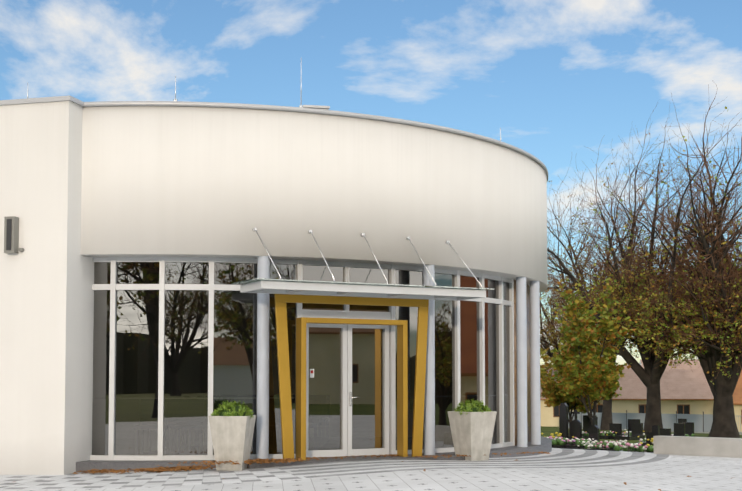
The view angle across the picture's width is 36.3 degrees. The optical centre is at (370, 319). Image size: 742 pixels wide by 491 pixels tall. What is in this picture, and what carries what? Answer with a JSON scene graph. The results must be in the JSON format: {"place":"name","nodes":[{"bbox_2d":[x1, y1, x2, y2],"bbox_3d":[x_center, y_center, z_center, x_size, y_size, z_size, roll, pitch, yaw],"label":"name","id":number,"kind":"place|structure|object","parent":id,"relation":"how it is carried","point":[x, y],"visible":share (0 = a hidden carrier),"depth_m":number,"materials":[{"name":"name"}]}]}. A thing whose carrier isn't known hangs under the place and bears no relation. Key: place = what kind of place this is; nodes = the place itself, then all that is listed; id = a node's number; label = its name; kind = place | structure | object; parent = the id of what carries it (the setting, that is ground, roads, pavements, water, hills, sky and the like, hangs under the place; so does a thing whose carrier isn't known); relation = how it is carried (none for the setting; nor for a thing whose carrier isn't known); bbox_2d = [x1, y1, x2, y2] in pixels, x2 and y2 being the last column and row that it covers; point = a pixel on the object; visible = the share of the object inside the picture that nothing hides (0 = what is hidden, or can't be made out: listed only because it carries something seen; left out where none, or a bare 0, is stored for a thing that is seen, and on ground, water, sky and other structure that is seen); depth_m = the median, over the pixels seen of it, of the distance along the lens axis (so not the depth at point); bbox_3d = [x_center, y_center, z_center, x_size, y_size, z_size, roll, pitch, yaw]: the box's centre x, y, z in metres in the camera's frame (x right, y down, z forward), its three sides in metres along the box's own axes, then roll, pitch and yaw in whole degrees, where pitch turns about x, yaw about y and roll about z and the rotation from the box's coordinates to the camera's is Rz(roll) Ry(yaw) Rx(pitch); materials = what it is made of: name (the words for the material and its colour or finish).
{"place":"outdoors","nodes":[
{"label":"outdoors","id":0,"kind":"place"},
{"bbox_2d":[350,392,358,405],"bbox_3d":[-0.270,1.293,18.359,0.145,0.220,0.060,2,-3,-27],"label":"door handle","id":1,"kind":"object","parent":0,"point":[351,397],"visible":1,"depth_m":18.35,"materials":[{"name":"silver metal"}]},
{"bbox_2d":[0,448,741,490],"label":"plaza paving","id":2,"kind":"structure","parent":0,"point":[559,469],"depth_m":15.55,"materials":[{"name":"grey stone"}]},
{"bbox_2d":[209,415,255,470],"bbox_3d":[-2.053,1.822,16.764,0.578,0.800,0.578,0,-3,8],"label":"planter","id":3,"kind":"object","parent":2,"relation":"on","point":[232,437],"visible":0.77,"depth_m":16.53,"materials":[{"name":"concrete"}]},
{"bbox_2d":[211,400,253,418],"bbox_3d":[-2.053,1.358,16.811,0.681,0.326,0.658,0,-3,2],"label":"potted plant","id":4,"kind":"object","parent":3,"relation":"in","point":[225,405],"visible":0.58,"depth_m":16.67,"materials":[{"name":"green plant"}]},
{"bbox_2d":[218,405,246,415],"bbox_3d":[-2.054,1.456,16.785,0.490,0.381,0.487,0,-3,2],"label":"potted plant","id":5,"kind":"object","parent":3,"relation":"in","point":[231,410],"visible":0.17,"depth_m":16.64,"materials":[{"name":"green plant"}]},
{"bbox_2d":[76,436,551,472],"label":"building plinth","id":6,"kind":"structure","parent":2,"relation":"on","point":[545,445],"depth_m":17.26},
{"bbox_2d":[90,257,514,459],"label":"window frames","id":7,"kind":"structure","parent":6,"relation":"on","point":[389,354],"depth_m":18.32,"materials":[{"name":"white metal"}]},
{"bbox_2d":[92,262,509,454],"bbox_3d":[-0.753,0.679,19.012,8.335,3.115,1.372,2,-3,-27],"label":"window glass","id":8,"kind":"object","parent":7,"relation":"in","point":[185,369],"visible":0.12,"depth_m":17.82,"materials":[{"name":"glass"}]},
{"bbox_2d":[310,369,313,377],"bbox_3d":[-0.946,0.859,18.121,0.066,0.140,0.038,0,-3,2],"label":"door sticker","id":9,"kind":"object","parent":8,"relation":"attached to","point":[311,373],"visible":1,"depth_m":18.12,"materials":[{"name":"white paper"}]},
{"bbox_2d":[256,256,540,458],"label":"columns","id":10,"kind":"structure","parent":6,"relation":"on","point":[263,271],"depth_m":18.85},
{"bbox_2d":[240,281,485,300],"bbox_3d":[-0.067,-0.438,17.541,3.840,0.110,0.860,2,-3,-27],"label":"canopy frame","id":11,"kind":"object","parent":10,"relation":"attached to","point":[293,288],"visible":1,"depth_m":17.30,"materials":[{"name":"grey metal"}]},
{"bbox_2d":[232,278,494,290],"bbox_3d":[-0.062,-0.514,17.536,4.080,0.016,0.980,2,-3,-27],"label":"entrance canopy","id":12,"kind":"object","parent":11,"relation":"on","point":[324,282],"visible":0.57,"depth_m":16.98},
{"bbox_2d":[14,452,691,490],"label":"fallen dry leaves","id":13,"kind":"object","parent":2,"relation":"on","point":[191,467],"visible":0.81,"depth_m":16.92,"materials":[{"name":"brown plant"}]},
{"bbox_2d":[247,453,464,468],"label":"entrance step","id":14,"kind":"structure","parent":2,"relation":"on","point":[253,465],"depth_m":17.86,"materials":[{"name":"grey concrete"}]},
{"bbox_2d":[274,294,428,459],"bbox_3d":[-0.320,0.902,17.984,2.719,2.600,0.275,2,-3,-27],"label":"door surround","id":15,"kind":"object","parent":14,"relation":"on","point":[282,300],"visible":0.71,"depth_m":17.88,"materials":[{"name":"paint"}]},
{"bbox_2d":[448,411,496,460],"bbox_3d":[1.669,1.914,18.645,0.578,0.800,0.578,2,-4,-36],"label":"planter","id":16,"kind":"object","parent":2,"relation":"on","point":[472,434],"visible":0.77,"depth_m":18.47,"materials":[{"name":"concrete"}]},
{"bbox_2d":[458,403,484,411],"bbox_3d":[1.668,1.547,18.663,0.489,0.343,0.480,0,-3,2],"label":"potted plant","id":17,"kind":"object","parent":16,"relation":"in","point":[473,409],"visible":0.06,"depth_m":18.51,"materials":[{"name":"green plant"}]},
{"bbox_2d":[454,398,491,414],"bbox_3d":[1.691,1.449,18.644,0.671,0.310,0.693,0,-3,2],"label":"pine shrub","id":18,"kind":"object","parent":16,"relation":"in","point":[476,404],"visible":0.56,"depth_m":18.53,"materials":[{"name":"green plant"}]},
{"bbox_2d":[653,436,741,457],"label":"low wall","id":19,"kind":"structure","parent":2,"relation":"on","point":[703,446],"depth_m":21.87,"materials":[{"name":"concrete"}]},
{"bbox_2d":[0,0,741,364],"label":"sky","id":20,"kind":"structure","parent":0,"point":[558,78],"materials":[{"name":"blue"}]},
{"bbox_2d":[514,279,530,444],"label":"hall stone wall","id":21,"kind":"structure","parent":0,"point":[528,368],"depth_m":22.58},
{"bbox_2d":[540,333,599,435],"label":"tree","id":22,"kind":"object","parent":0,"point":[550,395],"depth_m":55.08,"materials":[{"name":"green plant"}]},
{"bbox_2d":[551,271,642,424],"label":"small tree","id":23,"kind":"object","parent":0,"point":[592,376],"depth_m":48.95,"materials":[{"name":"green plant"}]},
{"bbox_2d":[540,369,713,426],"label":"long cream house","id":24,"kind":"structure","parent":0,"point":[685,391],"depth_m":107.75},
{"bbox_2d":[541,426,741,443],"bbox_3d":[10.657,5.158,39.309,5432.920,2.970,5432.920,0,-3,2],"label":"ground","id":25,"kind":"structure","parent":0,"point":[547,431],"depth_m":78.08,"materials":[{"name":"green plant"}]},
{"bbox_2d":[0,101,93,474],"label":"wall","id":26,"kind":"structure","parent":25,"relation":"on","point":[46,331],"depth_m":17.08,"materials":[{"name":"white paint"}]},
{"bbox_2d":[4,216,23,253],"bbox_3d":[-5.400,-1.282,17.111,0.270,0.550,0.142,-1,-3,14],"label":"wall lamp","id":27,"kind":"object","parent":26,"relation":"attached to","point":[11,234],"depth_m":17.07,"materials":[{"name":"grey metal"}]},
{"bbox_2d":[0,95,83,106],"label":"roof edge trim","id":28,"kind":"structure","parent":26,"relation":"on","point":[44,99],"depth_m":17.19,"materials":[{"name":"white metal"}]},
{"bbox_2d":[81,106,547,292],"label":"curved wall","id":29,"kind":"structure","parent":26,"relation":"on","point":[173,181],"depth_m":17.78,"materials":[{"name":"white paint"}]},
{"bbox_2d":[27,68,500,140],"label":"lightning rods","id":30,"kind":"object","parent":29,"relation":"on","point":[300,105],"visible":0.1,"depth_m":18.09,"materials":[{"name":"silver metal"}]},
{"bbox_2d":[84,101,547,180],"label":"roof edge trim","id":31,"kind":"structure","parent":29,"relation":"on","point":[295,109],"depth_m":17.84,"materials":[{"name":"grey metal"}]},
{"bbox_2d":[303,105,329,109],"bbox_3d":[-0.980,-3.299,19.672,0.460,0.760,0.460,1,-3,-10],"label":"roof vent box","id":32,"kind":"object","parent":29,"relation":"on","point":[317,107],"visible":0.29,"depth_m":19.47,"materials":[{"name":"silver metal"}]},
{"bbox_2d":[252,228,481,287],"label":"canopy support rods","id":33,"kind":"object","parent":29,"relation":"attached to","point":[362,234],"visible":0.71,"depth_m":17.73,"materials":[{"name":"silver metal"}]},
{"bbox_2d":[501,118,686,429],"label":"bare tree","id":34,"kind":"object","parent":25,"relation":"on","point":[606,418],"depth_m":94.75,"materials":[{"name":"brown plant"}]},
{"bbox_2d":[540,206,660,368],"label":"bare tree","id":35,"kind":"object","parent":25,"relation":"on","point":[549,353],"depth_m":109.58,"materials":[{"name":"brown plant"}]},
{"bbox_2d":[547,429,693,451],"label":"flower bed plants","id":36,"kind":"object","parent":25,"relation":"on","point":[650,448],"visible":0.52,"depth_m":38.01,"materials":[{"name":"green plant"}]},
{"bbox_2d":[552,403,693,452],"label":"gravestones","id":37,"kind":"object","parent":25,"relation":"on","point":[682,427],"visible":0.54,"depth_m":39.53,"materials":[{"name":"black stone"}]},
{"bbox_2d":[541,431,652,445],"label":"yellow grave flowers","id":38,"kind":"object","parent":37,"relation":"on","point":[560,434],"visible":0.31,"depth_m":39.26,"materials":[{"name":"yellow plant"}]},
{"bbox_2d":[549,431,647,447],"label":"flowers","id":39,"kind":"object","parent":37,"relation":"on","point":[626,444],"visible":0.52,"depth_m":37.55,"materials":[{"name":"pink plant"}]},
{"bbox_2d":[550,365,701,368],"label":"house","id":40,"kind":"structure","parent":25,"relation":"on","point":[687,367],"depth_m":147.80,"materials":[{"name":"white"}]},
{"bbox_2d":[540,105,741,434],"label":"linden tree","id":41,"kind":"object","parent":25,"relation":"on","point":[650,375],"depth_m":76.39,"materials":[{"name":"plant"}]},
{"bbox_2d":[581,410,703,431],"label":"fence posts","id":42,"kind":"object","parent":25,"relation":"on","point":[676,419],"visible":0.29,"depth_m":91.70,"materials":[{"name":"grey metal"}]},
{"bbox_2d":[568,412,741,434],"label":"street fence panels","id":43,"kind":"object","parent":25,"relation":"on","point":[668,420],"visible":0.21,"depth_m":92.28,"materials":[{"name":"grey metal"}]},
{"bbox_2d":[639,357,699,364],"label":"house","id":44,"kind":"structure","parent":25,"relation":"on","point":[682,363],"depth_m":157.59,"materials":[{"name":"white"}]},
{"bbox_2d":[633,84,741,437],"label":"linden tree","id":45,"kind":"object","parent":25,"relation":"on","point":[722,388],"depth_m":71.91,"materials":[{"name":"brown plant"}]},
{"bbox_2d":[732,370,741,431],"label":"house","id":46,"kind":"structure","parent":25,"relation":"on","point":[737,398],"depth_m":96.51,"materials":[{"name":"beige paint"}]}
]}

